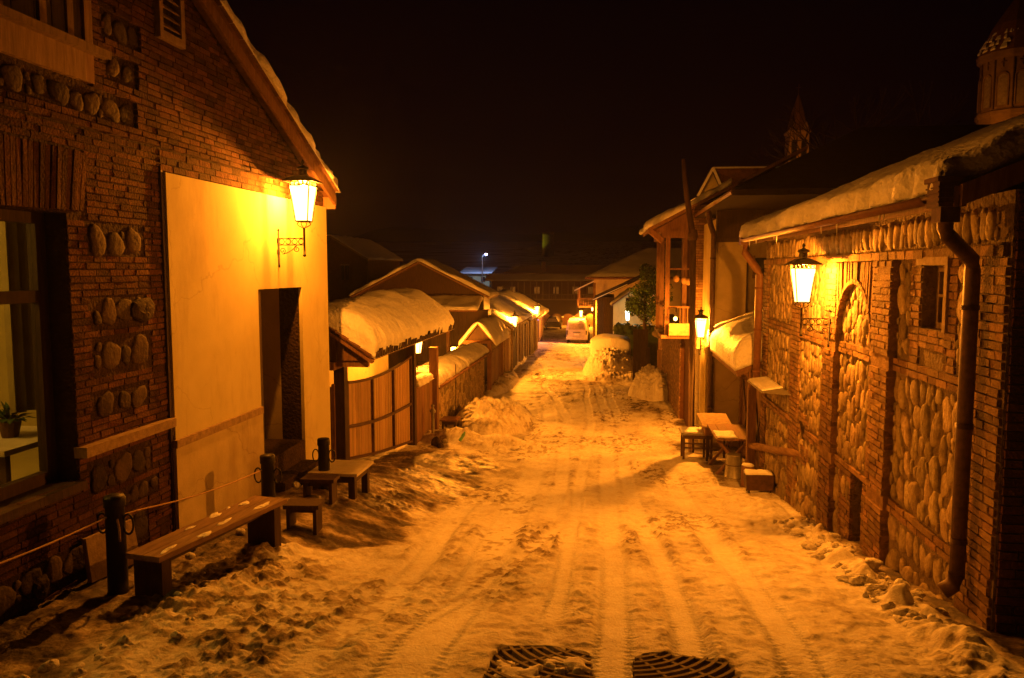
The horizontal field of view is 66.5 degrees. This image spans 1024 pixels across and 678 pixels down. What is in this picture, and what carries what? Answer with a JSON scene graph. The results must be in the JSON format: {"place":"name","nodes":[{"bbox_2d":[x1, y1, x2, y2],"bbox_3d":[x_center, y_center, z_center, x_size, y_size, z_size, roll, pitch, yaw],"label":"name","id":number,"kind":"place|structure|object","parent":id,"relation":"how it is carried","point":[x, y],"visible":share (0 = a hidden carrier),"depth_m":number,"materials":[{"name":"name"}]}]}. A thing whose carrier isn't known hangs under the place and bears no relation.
{"place":"outdoors","nodes":[
{"label":"outdoors","id":0,"kind":"place"},
{"bbox_2d":[0,241,1023,677],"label":"snowy street","id":1,"kind":"structure","parent":0,"point":[606,527],"depth_m":7.43,"materials":[{"name":"snow"}]},
{"bbox_2d":[82,519,137,582],"bbox_3d":[-3.552,1.879,6.942,0.100,0.410,0.608,1,5,11],"label":"leaning board","id":2,"kind":"object","parent":1,"relation":"on","point":[94,548],"visible":0.5,"depth_m":6.75,"materials":[{"name":"wood"}]},
{"bbox_2d":[97,493,133,595],"bbox_3d":[-3.293,1.706,6.499,0.298,0.847,0.168,4,6,35],"label":"bollard","id":3,"kind":"object","parent":1,"relation":"on","point":[114,504],"visible":0.98,"depth_m":6.45,"materials":[{"name":"wood"}]},
{"bbox_2d":[0,470,261,563],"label":"rope","id":4,"kind":"object","parent":3,"relation":"attached to","point":[119,535],"visible":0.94,"depth_m":6.39,"materials":[{"name":"fabric"}]},
{"bbox_2d":[20,557,274,677],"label":"snow crumbs","id":5,"kind":"object","parent":1,"relation":"on","point":[54,664],"visible":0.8,"depth_m":5.06,"materials":[{"name":"snow"}]},
{"bbox_2d":[0,0,340,625],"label":"brick house","id":6,"kind":"structure","parent":1,"relation":"on","point":[164,331],"depth_m":7.64,"materials":[{"name":"brick"}]},
{"bbox_2d":[0,426,37,484],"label":"table","id":7,"kind":"object","parent":6,"relation":"in","point":[26,439],"visible":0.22,"depth_m":7.01,"materials":[{"name":"white paint"}]},
{"bbox_2d":[0,401,35,437],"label":"potted plant","id":8,"kind":"object","parent":7,"relation":"on","point":[10,426],"visible":0.9,"depth_m":7.29,"materials":[{"name":"green plant"}]},
{"bbox_2d":[0,209,87,524],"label":"window","id":9,"kind":"structure","parent":6,"relation":"in","point":[28,487],"depth_m":6.49,"materials":[{"name":"brown wood"}]},
{"bbox_2d":[0,0,111,83],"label":"upper window","id":10,"kind":"structure","parent":6,"relation":"in","point":[56,36],"depth_m":6.25,"materials":[{"name":"brown wood"}]},
{"bbox_2d":[277,160,323,267],"bbox_3d":[-2.870,-1.669,10.436,0.602,1.430,0.424,1,5,7],"label":"wall lantern","id":11,"kind":"object","parent":6,"relation":"attached to","point":[302,189],"depth_m":10.33,"materials":[{"name":"glass"}]},
{"bbox_2d":[185,552,195,559],"bbox_3d":[-3.033,2.042,7.345,0.113,0.075,0.086,3,6,28],"label":"snow clod","id":12,"kind":"object","parent":1,"relation":"on","point":[189,556],"visible":0.97,"depth_m":7.32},
{"bbox_2d":[126,495,286,597],"bbox_3d":[-2.745,1.966,7.201,0.394,0.600,1.804,2,5,17],"label":"long bench","id":13,"kind":"object","parent":1,"relation":"on","point":[260,516],"visible":0.99,"depth_m":6.92,"materials":[{"name":"brown wood"}]},
{"bbox_2d":[235,528,245,534],"bbox_3d":[-2.866,2.030,8.232,0.119,0.077,0.087,1,5,7],"label":"snow clod","id":14,"kind":"object","parent":1,"relation":"on","point":[240,531],"visible":0.97,"depth_m":8.21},
{"bbox_2d":[254,453,281,497],"bbox_3d":[-2.786,1.701,8.924,0.168,0.786,0.298,-7,9,-54],"label":"bollard","id":15,"kind":"object","parent":1,"relation":"on","point":[268,469],"visible":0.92,"depth_m":8.85,"materials":[{"name":"black metal"}]},
{"bbox_2d":[292,481,300,487],"bbox_3d":[-2.921,1.974,10.563,0.133,0.111,0.138,1,5,7],"label":"snow clod","id":16,"kind":"object","parent":1,"relation":"on","point":[295,484],"visible":0.97,"depth_m":10.52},
{"bbox_2d":[283,498,324,534],"bbox_3d":[-2.355,2.016,8.856,0.400,0.342,0.280,0,5,1],"label":"slab stool","id":17,"kind":"object","parent":1,"relation":"on","point":[292,507],"visible":0.91,"depth_m":8.78,"materials":[{"name":"brown wood"}]},
{"bbox_2d":[300,474,339,504],"bbox_3d":[-2.493,1.955,10.154,0.440,0.330,0.260,0,5,4],"label":"slab stool","id":18,"kind":"object","parent":1,"relation":"on","point":[308,481],"visible":0.91,"depth_m":10.09,"materials":[{"name":"brown wood"}]},
{"bbox_2d":[312,437,335,489],"bbox_3d":[-2.581,1.720,10.721,0.298,0.743,0.168,-2,5,-21],"label":"bollard","id":19,"kind":"object","parent":1,"relation":"on","point":[323,451],"visible":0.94,"depth_m":10.65,"materials":[{"name":"black metal"}]},
{"bbox_2d":[308,460,373,499],"bbox_3d":[-2.381,1.998,10.928,0.694,0.437,0.752,1,5,7],"label":"side table","id":20,"kind":"object","parent":1,"relation":"on","point":[351,473],"visible":0.71,"depth_m":10.75,"materials":[{"name":"brown wood"}]},
{"bbox_2d":[329,355,387,386],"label":"yard house","id":21,"kind":"structure","parent":1,"relation":"on","point":[378,366],"depth_m":22.64,"materials":[{"name":"beige paint"}]},
{"bbox_2d":[327,234,402,300],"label":"distant house","id":22,"kind":"structure","parent":1,"relation":"on","point":[353,264],"depth_m":46.51,"materials":[{"name":"brick"}]},
{"bbox_2d":[340,264,348,279],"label":"window","id":23,"kind":"structure","parent":22,"relation":"in","point":[344,267],"depth_m":46.37,"materials":[{"name":"black glass"}]},
{"bbox_2d":[328,288,454,459],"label":"roofed gate","id":24,"kind":"structure","parent":1,"relation":"on","point":[376,414],"depth_m":16.01,"materials":[{"name":"brown wood"}]},
{"bbox_2d":[330,384,335,459],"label":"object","id":25,"kind":"structure","parent":24,"relation":"attached to","point":[333,417],"depth_m":14.42,"materials":[{"name":"brown wood"}]},
{"bbox_2d":[330,387,332,459],"bbox_3d":[-3.652,1.672,14.499,0.667,1.608,0.058,1,5,7],"label":"door leaf","id":26,"kind":"structure","parent":25,"relation":"in","point":[330,387],"depth_m":14.42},
{"bbox_2d":[349,258,499,382],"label":"barn","id":27,"kind":"structure","parent":1,"relation":"on","point":[429,277],"depth_m":35.24,"materials":[{"name":"brown wood"}]},
{"bbox_2d":[416,373,433,442],"bbox_3d":[-2.412,1.909,20.839,0.505,2.015,1.743,1,5,7],"label":"board fence","id":28,"kind":"object","parent":1,"relation":"on","point":[424,391],"visible":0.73,"depth_m":20.61,"materials":[{"name":"brown wood"}]},
{"bbox_2d":[429,404,435,432],"bbox_3d":[-2.089,2.272,20.604,0.180,1.130,0.171,1,5,7],"label":"standpipe","id":29,"kind":"object","parent":1,"relation":"on","point":[432,410],"visible":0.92,"depth_m":20.55,"materials":[{"name":"metal"}]},
{"bbox_2d":[429,347,438,429],"bbox_3d":[-2.184,1.548,21.867,0.220,2.650,0.220,1,5,7],"label":"timber post","id":30,"kind":"object","parent":1,"relation":"on","point":[433,362],"visible":0.57,"depth_m":21.74,"materials":[{"name":"brown wood"}]},
{"bbox_2d":[416,342,428,369],"bbox_3d":[-2.562,0.303,21.805,0.602,1.430,0.424,1,5,7],"label":"wall lantern","id":31,"kind":"object","parent":30,"relation":"attached to","point":[418,347],"depth_m":21.80,"materials":[{"name":"glass"}]},
{"bbox_2d":[431,436,443,447],"bbox_3d":[-1.839,2.614,19.520,0.255,0.357,0.494,-4,6,-36],"label":"rubble","id":32,"kind":"object","parent":1,"relation":"on","point":[436,441],"visible":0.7,"depth_m":19.47,"materials":[{"name":"stone"}]},
{"bbox_2d":[440,416,460,428],"bbox_3d":[-1.757,2.464,22.299,0.502,0.413,0.602,1,5,7],"label":"stool","id":33,"kind":"object","parent":1,"relation":"on","point":[450,420],"visible":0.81,"depth_m":22.09,"materials":[{"name":"brown wood"}]},
{"bbox_2d":[416,295,490,366],"bbox_3d":[-2.860,0.103,34.550,3.802,4.088,1.580,1,5,7],"label":"plank lean to","id":34,"kind":"object","parent":1,"relation":"on","point":[466,312],"visible":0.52,"depth_m":34.07,"materials":[{"name":"brown wood"}]},
{"bbox_2d":[416,342,493,426],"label":"stone wall","id":35,"kind":"structure","parent":1,"relation":"on","point":[467,359],"depth_m":26.01,"materials":[{"name":"paint"}]},
{"bbox_2d":[455,364,455,412],"bbox_3d":[-1.734,1.701,24.101,0.028,1.852,0.130,0,5,-4],"label":"thin stake","id":36,"kind":"object","parent":1,"relation":"on","point":[455,389],"visible":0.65,"depth_m":24.09,"materials":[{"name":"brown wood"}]},
{"bbox_2d":[461,267,496,287],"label":"hillside house","id":37,"kind":"structure","parent":1,"relation":"on","point":[474,273],"depth_m":141.58,"materials":[{"name":"beige paint"}]},
{"bbox_2d":[431,438,528,450],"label":"snow crumbs","id":38,"kind":"object","parent":1,"relation":"on","point":[513,448],"visible":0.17,"depth_m":19.89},
{"bbox_2d":[459,431,465,441],"bbox_3d":[-1.254,2.459,19.671,0.090,0.244,0.228,5,7,42],"label":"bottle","id":39,"kind":"object","parent":38,"relation":"on","point":[462,436],"visible":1,"depth_m":19.64,"materials":[{"name":"green glass"}]},
{"bbox_2d":[458,315,508,389],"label":"gabled gate","id":40,"kind":"structure","parent":1,"relation":"on","point":[490,331],"depth_m":31.39,"materials":[{"name":"brown wood"}]},
{"bbox_2d":[482,254,486,283],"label":"street light","id":41,"kind":"object","parent":1,"relation":"on","point":[482,268],"visible":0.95,"depth_m":138.14,"materials":[{"name":"metal"}]},
{"bbox_2d":[490,295,531,371],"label":"gate","id":42,"kind":"structure","parent":1,"relation":"on","point":[502,308],"depth_m":41.58,"materials":[{"name":"paint"}]},
{"bbox_2d":[504,330,508,371],"bbox_3d":[-0.283,1.080,38.736,0.093,3.002,1.300,1,5,7],"label":"door","id":43,"kind":"structure","parent":42,"relation":"in","point":[506,342],"depth_m":38.68,"materials":[{"name":"brown wood"}]},
{"bbox_2d":[509,310,518,335],"bbox_3d":[0.003,-0.703,38.795,0.662,1.430,0.424,1,5,7],"label":"wall lantern","id":44,"kind":"object","parent":42,"relation":"attached to","point":[514,316],"depth_m":38.66,"materials":[{"name":"glass"}]},
{"bbox_2d":[511,326,516,370],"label":"door","id":45,"kind":"structure","parent":42,"relation":"in","point":[513,338],"depth_m":41.54,"materials":[{"name":"brown wood"}]},
{"bbox_2d":[519,323,522,361],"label":"door","id":46,"kind":"structure","parent":42,"relation":"in","point":[520,325],"depth_m":44.76,"materials":[{"name":"brown wood"}]},
{"bbox_2d":[498,289,544,356],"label":"house","id":47,"kind":"structure","parent":1,"relation":"on","point":[530,335],"depth_m":52.12,"materials":[{"name":"paint"}]},
{"bbox_2d":[524,323,527,356],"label":"door","id":48,"kind":"structure","parent":47,"relation":"in","point":[526,324],"depth_m":48.76,"materials":[{"name":"brown wood"}]},
{"bbox_2d":[529,320,533,354],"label":"door","id":49,"kind":"structure","parent":47,"relation":"in","point":[531,324],"depth_m":51.81,"materials":[{"name":"brown wood"}]},
{"bbox_2d":[534,318,537,349],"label":"door","id":50,"kind":"structure","parent":47,"relation":"in","point":[536,320],"depth_m":54.87,"materials":[{"name":"brown wood"}]},
{"bbox_2d":[535,303,539,318],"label":"wall lantern","id":51,"kind":"object","parent":47,"relation":"attached to","point":[537,308],"depth_m":51.62,"materials":[{"name":"glass"}]},
{"bbox_2d":[515,292,548,341],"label":"house","id":52,"kind":"structure","parent":1,"relation":"on","point":[540,328],"depth_m":65.00,"materials":[{"name":"paint"}]},
{"bbox_2d":[538,319,539,341],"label":"door","id":53,"kind":"structure","parent":52,"relation":"in","point":[538,319],"depth_m":62.58,"materials":[{"name":"brown wood"}]},
{"bbox_2d":[540,317,542,340],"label":"door","id":54,"kind":"structure","parent":52,"relation":"in","point":[541,319],"depth_m":65.00,"materials":[{"name":"brown wood"}]},
{"bbox_2d":[484,645,594,677],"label":"drain grating","id":55,"kind":"object","parent":1,"relation":"on","point":[539,658],"visible":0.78,"depth_m":5.04,"materials":[{"name":"metal"}]},
{"bbox_2d":[484,262,607,315],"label":"veranda house","id":56,"kind":"structure","parent":1,"relation":"on","point":[551,288],"depth_m":118.08,"materials":[{"name":"wood"}]},
{"bbox_2d":[534,286,539,293],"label":"window","id":57,"kind":"structure","parent":56,"relation":"in","point":[538,287],"depth_m":118.21,"materials":[{"name":"brown glass"}]},
{"bbox_2d":[553,286,558,293],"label":"window","id":58,"kind":"structure","parent":56,"relation":"in","point":[557,287],"depth_m":117.83,"materials":[{"name":"brown glass"}]},
{"bbox_2d":[588,287,592,293],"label":"window","id":59,"kind":"structure","parent":56,"relation":"in","point":[590,289],"depth_m":117.17,"materials":[{"name":"brown glass"}]},
{"bbox_2d":[542,232,553,256],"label":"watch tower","id":60,"kind":"structure","parent":1,"relation":"on","point":[548,245],"depth_m":296.82,"materials":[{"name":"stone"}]},
{"bbox_2d":[544,316,562,328],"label":"dark car","id":61,"kind":"object","parent":1,"relation":"on","point":[554,321],"visible":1,"depth_m":84.82,"materials":[{"name":"black metal"}]},
{"bbox_2d":[543,314,592,325],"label":"arched fence","id":62,"kind":"object","parent":1,"relation":"on","point":[566,317],"visible":0.31,"depth_m":91.95,"materials":[{"name":"wood"}]},
{"bbox_2d":[566,317,589,342],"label":"white van","id":63,"kind":"object","parent":1,"relation":"on","point":[577,328],"visible":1,"depth_m":62.03,"materials":[{"name":"paint"}]},
{"bbox_2d":[593,283,595,336],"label":"utility post","id":64,"kind":"object","parent":1,"relation":"on","point":[594,304],"visible":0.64,"depth_m":60.21,"materials":[{"name":"brown wood"}]},
{"bbox_2d":[582,333,630,371],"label":"snow","id":65,"kind":"structure","parent":1,"relation":"on","point":[599,342],"depth_m":40.24,"materials":[{"name":"snow"}]},
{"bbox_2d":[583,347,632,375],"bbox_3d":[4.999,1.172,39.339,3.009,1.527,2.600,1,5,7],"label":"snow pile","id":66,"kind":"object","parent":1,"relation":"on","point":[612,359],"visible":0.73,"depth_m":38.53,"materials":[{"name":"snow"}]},
{"bbox_2d":[593,268,655,334],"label":"dark shed","id":67,"kind":"structure","parent":1,"relation":"on","point":[604,299],"depth_m":48.68,"materials":[{"name":"brown wood"}]},
{"bbox_2d":[574,248,681,335],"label":"yellow house","id":68,"kind":"structure","parent":1,"relation":"on","point":[616,273],"depth_m":62.08,"materials":[{"name":"beige paint"}]},
{"bbox_2d":[610,287,650,333],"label":"white gable house","id":69,"kind":"structure","parent":1,"relation":"on","point":[617,303],"depth_m":47.17,"materials":[{"name":"beige paint"}]},
{"bbox_2d":[613,322,657,365],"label":"hedge","id":70,"kind":"object","parent":1,"relation":"on","point":[625,329],"visible":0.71,"depth_m":44.32,"materials":[{"name":"green plant"}]},
{"bbox_2d":[633,329,649,379],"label":"plank gate","id":71,"kind":"structure","parent":1,"relation":"on","point":[641,353],"depth_m":33.69,"materials":[{"name":"brown wood"}]},
{"bbox_2d":[628,364,667,401],"bbox_3d":[5.596,1.685,30.809,2.130,1.435,2.200,1,5,7],"label":"snow pile","id":72,"kind":"object","parent":1,"relation":"on","point":[649,382],"visible":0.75,"depth_m":30.13,"materials":[{"name":"snow"}]},
{"bbox_2d":[625,263,673,334],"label":"evergreen tree","id":73,"kind":"object","parent":1,"relation":"on","point":[638,308],"visible":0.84,"depth_m":42.13,"materials":[{"name":"green plant"}]},
{"bbox_2d":[657,350,660,369],"bbox_3d":[6.091,1.346,32.335,0.150,1.800,0.150,1,5,7],"label":"timber post","id":74,"kind":"object","parent":1,"relation":"on","point":[658,358],"visible":0.36,"depth_m":32.23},
{"bbox_2d":[632,653,739,677],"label":"drain grating","id":75,"kind":"object","parent":1,"relation":"on","point":[654,665],"visible":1,"depth_m":4.95,"materials":[{"name":"metal"}]},
{"bbox_2d":[681,159,697,452],"bbox_3d":[4.460,-0.732,19.810,0.465,7.556,0.250,1,5,7],"label":"wooden pole","id":76,"kind":"object","parent":1,"relation":"on","point":[692,234],"visible":0.93,"depth_m":19.71,"materials":[{"name":"wood"}]},
{"bbox_2d":[679,427,712,458],"bbox_3d":[4.517,2.585,19.135,0.803,0.773,0.702,1,5,7],"label":"metal table","id":77,"kind":"object","parent":1,"relation":"on","point":[691,433],"visible":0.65,"depth_m":18.87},
{"bbox_2d":[697,413,730,460],"bbox_3d":[4.872,2.417,18.823,0.740,1.093,1.000,1,5,7],"label":"table","id":78,"kind":"object","parent":1,"relation":"on","point":[705,419],"visible":0.46,"depth_m":18.79,"materials":[{"name":"brown wood"}]},
{"bbox_2d":[639,145,807,426],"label":"house","id":79,"kind":"structure","parent":1,"relation":"on","point":[669,224],"depth_m":23.56,"materials":[{"name":"wood"}]},
{"bbox_2d":[673,270,679,281],"bbox_3d":[4.936,-1.899,23.440,0.190,0.403,0.188,1,5,7],"label":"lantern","id":80,"kind":"object","parent":79,"relation":"hanging from","point":[676,278],"visible":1,"depth_m":23.39,"materials":[{"name":"orange glass"}]},
{"bbox_2d":[669,323,688,335],"bbox_3d":[5.005,-0.281,23.080,0.731,0.369,0.089,1,5,7],"label":"blank signboard","id":81,"kind":"object","parent":79,"relation":"hanging from","point":[678,329],"visible":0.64,"depth_m":23.05},
{"bbox_2d":[681,270,686,283],"bbox_3d":[5.166,-1.866,23.415,0.186,0.463,0.191,1,5,7],"label":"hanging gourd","id":82,"kind":"object","parent":79,"relation":"hanging from","point":[683,280],"visible":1,"depth_m":23.36,"materials":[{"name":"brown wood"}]},
{"bbox_2d":[686,270,689,284],"bbox_3d":[5.285,-1.850,23.400,0.186,0.494,0.191,1,5,7],"label":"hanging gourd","id":83,"kind":"object","parent":79,"relation":"hanging from","point":[688,281],"visible":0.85,"depth_m":23.35,"materials":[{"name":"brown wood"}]},
{"bbox_2d":[695,166,779,200],"bbox_3d":[7.714,-4.881,25.275,3.517,1.255,1.255,1,5,7],"label":"gable dormer","id":84,"kind":"object","parent":79,"relation":"on","point":[724,174],"visible":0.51,"depth_m":24.83,"materials":[{"name":"beige paint"}]},
{"bbox_2d":[707,424,755,473],"bbox_3d":[4.907,2.539,17.590,0.838,0.950,1.655,1,5,7],"label":"trestle table","id":85,"kind":"object","parent":1,"relation":"on","point":[739,431],"visible":0.66,"depth_m":17.62,"materials":[{"name":"brown wood"}]},
{"bbox_2d":[713,430,737,437],"bbox_3d":[4.690,2.084,17.164,0.481,0.035,0.789,1,5,7],"label":"snow patch","id":86,"kind":"object","parent":85,"relation":"on","point":[725,434],"visible":1,"depth_m":17.06,"materials":[{"name":"snow"}]},
{"bbox_2d":[723,452,741,478],"bbox_3d":[4.758,2.724,16.740,0.430,0.520,0.430,1,5,7],"label":"metal drum","id":87,"kind":"object","parent":1,"relation":"on","point":[733,463],"visible":0.88,"depth_m":16.59,"materials":[{"name":"metal"}]},
{"bbox_2d":[743,469,774,492],"bbox_3d":[4.622,2.715,14.669,0.532,0.496,0.367,1,5,7],"label":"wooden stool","id":88,"kind":"object","parent":1,"relation":"on","point":[758,480],"visible":0.98,"depth_m":14.51,"materials":[{"name":"wood"}]},
{"bbox_2d":[784,84,810,163],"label":"bell tower","id":89,"kind":"structure","parent":1,"relation":"on","point":[801,144],"depth_m":85.25,"materials":[{"name":"stone"}]},
{"bbox_2d":[791,140,795,159],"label":"belfry window","id":90,"kind":"structure","parent":89,"relation":"in","point":[792,144],"depth_m":85.26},
{"bbox_2d":[801,139,806,154],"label":"belfry window","id":91,"kind":"structure","parent":89,"relation":"in","point":[803,144],"depth_m":85.10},
{"bbox_2d":[694,124,1023,468],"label":"plaster house","id":92,"kind":"structure","parent":1,"relation":"on","point":[858,153],"depth_m":18.43,"materials":[{"name":"paint"}]},
{"bbox_2d":[694,348,699,426],"bbox_3d":[4.992,1.345,21.040,0.123,2.200,0.123,1,5,7],"label":"downpipe","id":93,"kind":"object","parent":92,"relation":"attached to","point":[697,380],"visible":0.84,"depth_m":21.00,"materials":[{"name":"metal"}]},
{"bbox_2d":[695,307,708,354],"bbox_3d":[5.062,-0.142,20.595,0.602,1.430,0.424,1,5,7],"label":"wall lantern","id":94,"kind":"object","parent":92,"relation":"attached to","point":[700,322],"depth_m":20.50,"materials":[{"name":"glass"}]},
{"bbox_2d":[706,211,715,412],"bbox_3d":[5.103,-0.447,20.227,0.290,5.713,0.167,2,5,20],"label":"downpipe","id":95,"kind":"object","parent":92,"relation":"attached to","point":[711,308],"visible":0.83,"depth_m":20.12,"materials":[{"name":"metal"}]},
{"bbox_2d":[706,309,764,465],"bbox_3d":[5.505,1.176,18.491,1.269,3.786,4.942,1,5,7],"label":"snowy canopy","id":96,"kind":"object","parent":92,"relation":"attached to","point":[731,344],"visible":0.59,"depth_m":16.42,"materials":[{"name":"snow"}]},
{"bbox_2d":[740,376,761,468],"bbox_3d":[5.620,1.997,18.185,0.093,2.109,2.997,1,5,7],"label":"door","id":97,"kind":"structure","parent":92,"relation":"in","point":[758,397],"depth_m":17.84,"materials":[{"name":"brown wood"}]},
{"bbox_2d":[752,256,766,277],"bbox_3d":[6.387,-1.845,19.990,0.440,0.580,0.055,1,5,7],"label":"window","id":98,"kind":"structure","parent":92,"relation":"in","point":[760,261],"depth_m":19.98,"materials":[{"name":"brown glass"}]},
{"bbox_2d":[746,75,975,164],"bbox_3d":[13.731,-4.624,32.474,8.912,11.470,5.633,5,7,46],"label":"bare tree","id":99,"kind":"object","parent":1,"relation":"on","point":[812,146],"visible":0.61,"depth_m":32.11,"materials":[{"name":"brown wood"}]},
{"bbox_2d":[773,517,953,626],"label":"snow crumbs","id":100,"kind":"object","parent":1,"relation":"on","point":[873,587],"visible":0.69,"depth_m":7.69,"materials":[{"name":"snow"}]},
{"bbox_2d":[739,113,1023,634],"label":"cobblestone house","id":101,"kind":"structure","parent":1,"relation":"on","point":[861,418],"depth_m":8.11,"materials":[{"name":"stone"}]},
{"bbox_2d":[739,231,762,377],"bbox_3d":[4.803,-0.634,15.741,0.464,3.080,0.294,1,5,7],"label":"downpipe","id":102,"kind":"object","parent":101,"relation":"attached to","point":[757,269],"visible":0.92,"depth_m":15.62,"materials":[{"name":"metal"}]},
{"bbox_2d":[747,376,790,394],"bbox_3d":[4.721,0.875,14.356,0.402,0.118,2.203,1,5,7],"label":"wall shelf","id":103,"kind":"object","parent":101,"relation":"attached to","point":[766,384],"depth_m":14.31,"materials":[{"name":"wood"}]},
{"bbox_2d":[748,442,798,456],"bbox_3d":[4.803,2.027,14.319,0.161,0.731,3.282,0,5,3],"label":"log rail","id":104,"kind":"object","parent":101,"relation":"attached to","point":[773,449],"visible":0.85,"depth_m":14.10,"materials":[{"name":"brown wood"}]},
{"bbox_2d":[784,243,831,346],"bbox_3d":[4.089,-0.602,10.741,0.612,1.430,0.424,1,5,7],"label":"wall lantern","id":105,"kind":"object","parent":101,"relation":"attached to","point":[802,279],"depth_m":10.65,"materials":[{"name":"glass"}]},
{"bbox_2d":[916,256,953,332],"bbox_3d":[4.142,-0.435,7.501,0.245,0.700,0.740,1,5,7],"label":"window","id":106,"kind":"structure","parent":101,"relation":"in","point":[943,272],"depth_m":7.39,"materials":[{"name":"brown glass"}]},
{"bbox_2d":[924,156,980,597],"bbox_3d":[3.632,0.381,6.469,0.479,3.726,0.349,1,5,7],"label":"downpipe","id":107,"kind":"object","parent":101,"relation":"attached to","point":[945,215],"visible":0.94,"depth_m":6.49,"materials":[{"name":"metal"}]},
{"bbox_2d":[974,0,1023,124],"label":"church drum","id":108,"kind":"object","parent":1,"relation":"on","point":[1000,65],"visible":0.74,"depth_m":65.00,"materials":[{"name":"stone"}]},
{"bbox_2d":[353,225,681,242],"bbox_3d":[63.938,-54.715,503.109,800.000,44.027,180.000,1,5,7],"label":"hills","id":109,"kind":"structure","parent":0,"point":[406,234],"depth_m":466.83,"materials":[{"name":"black"}]},
{"bbox_2d":[227,0,1012,236],"label":"sky","id":110,"kind":"structure","parent":0,"point":[503,116],"materials":[{"name":"black"}]},
{"bbox_2d":[740,463,754,486],"bbox_3d":[4.786,2.764,15.849,0.302,0.487,0.302,1,5,7],"label":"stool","id":111,"kind":"object","parent":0,"point":[747,466],"visible":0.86,"depth_m":15.78,"materials":[{"name":"brown wood"}]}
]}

